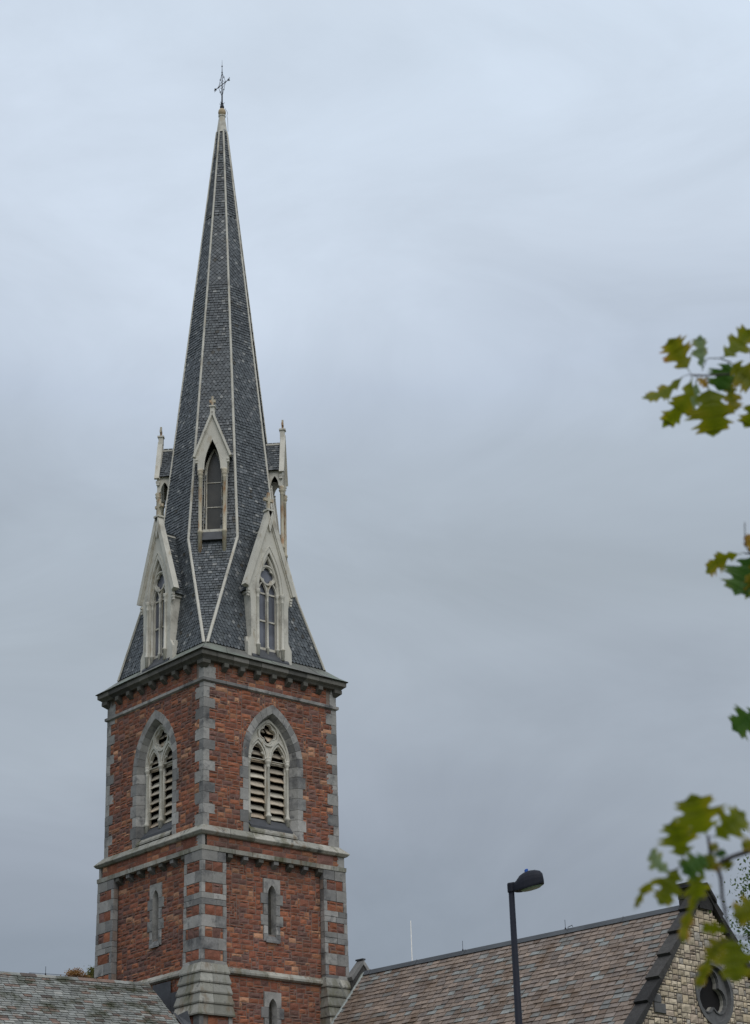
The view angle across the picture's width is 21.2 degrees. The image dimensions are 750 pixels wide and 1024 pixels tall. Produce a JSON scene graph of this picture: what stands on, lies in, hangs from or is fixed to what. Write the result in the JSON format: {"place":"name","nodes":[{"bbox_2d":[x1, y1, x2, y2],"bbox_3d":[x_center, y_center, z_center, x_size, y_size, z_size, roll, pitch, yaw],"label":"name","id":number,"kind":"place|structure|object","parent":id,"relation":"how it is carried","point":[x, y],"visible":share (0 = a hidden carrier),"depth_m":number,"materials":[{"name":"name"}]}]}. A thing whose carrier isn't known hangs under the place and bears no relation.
{"place":"outdoors","nodes":[
{"label":"outdoors","id":0,"kind":"place"},
{"bbox_2d":[60,967,89,977],"bbox_3d":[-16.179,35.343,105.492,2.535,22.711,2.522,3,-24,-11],"label":"maple tree","id":1,"kind":"object","parent":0,"point":[76,972],"visible":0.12,"depth_m":109.52,"materials":[{"name":"orange plant"}]},
{"bbox_2d":[83,965,94,977],"bbox_3d":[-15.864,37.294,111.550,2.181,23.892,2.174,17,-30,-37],"label":"lime tree","id":2,"kind":"object","parent":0,"point":[90,972],"visible":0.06,"depth_m":115.77,"materials":[{"name":"green plant"}]},
{"bbox_2d":[0,968,190,1023],"bbox_3d":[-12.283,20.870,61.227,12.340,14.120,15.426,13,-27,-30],"label":"church wing","id":3,"kind":"structure","parent":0,"point":[31,998],"depth_m":63.94,"materials":[{"name":"grey stone"}]},
{"bbox_2d":[94,66,350,1023],"bbox_3d":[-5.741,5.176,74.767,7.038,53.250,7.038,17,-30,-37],"label":"church tower","id":4,"kind":"structure","parent":0,"point":[221,893],"depth_m":71.38,"materials":[{"name":"red brick"}]},
{"bbox_2d":[147,882,164,948],"bbox_3d":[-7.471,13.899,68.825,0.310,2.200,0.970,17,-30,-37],"label":"lancet window","id":5,"kind":"structure","parent":4,"relation":"in","point":[155,924],"depth_m":68.83,"materials":[{"name":"grey stone"}]},
{"bbox_2d":[260,878,282,943],"bbox_3d":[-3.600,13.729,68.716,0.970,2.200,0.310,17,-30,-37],"label":"lancet window","id":6,"kind":"structure","parent":4,"relation":"in","point":[271,898],"depth_m":68.71,"materials":[{"name":"grey stone"}]},
{"bbox_2d":[261,991,283,1023],"bbox_3d":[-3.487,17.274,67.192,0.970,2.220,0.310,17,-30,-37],"label":"lancet window","id":7,"kind":"structure","parent":4,"relation":"in","point":[272,1013],"depth_m":67.43,"materials":[{"name":"grey stone"}]},
{"bbox_2d":[0,0,749,975],"label":"sky","id":8,"kind":"structure","parent":0,"point":[475,234],"materials":[{"name":"grey"}]},
{"bbox_2d":[410,921,412,960],"bbox_3d":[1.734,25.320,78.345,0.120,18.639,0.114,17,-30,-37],"label":"flagpole","id":9,"kind":"object","parent":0,"point":[411,941],"visible":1,"depth_m":81.66,"materials":[{"name":"white metal"}]},
{"bbox_2d":[507,869,543,1023],"bbox_3d":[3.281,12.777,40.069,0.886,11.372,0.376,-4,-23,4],"label":"street lamp","id":10,"kind":"object","parent":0,"point":[527,880],"visible":1,"depth_m":41.90,"materials":[{"name":"metal"}]},
{"bbox_2d":[331,882,749,1023],"bbox_3d":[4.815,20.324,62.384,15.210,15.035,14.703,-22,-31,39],"label":"church nave","id":11,"kind":"structure","parent":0,"point":[640,968],"depth_m":61.33,"materials":[{"name":"brown stone"}]},
{"bbox_2d":[634,324,749,987],"bbox_3d":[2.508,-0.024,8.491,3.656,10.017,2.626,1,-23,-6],"label":"maple tree","id":12,"kind":"object","parent":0,"point":[711,411],"visible":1,"depth_m":6.65,"materials":[{"name":"green plant"}]},
{"bbox_2d":[709,830,749,986],"bbox_3d":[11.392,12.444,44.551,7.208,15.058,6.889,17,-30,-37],"label":"ash tree","id":13,"kind":"object","parent":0,"point":[741,893],"visible":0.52,"depth_m":45.95,"materials":[{"name":"green plant"}]}
]}

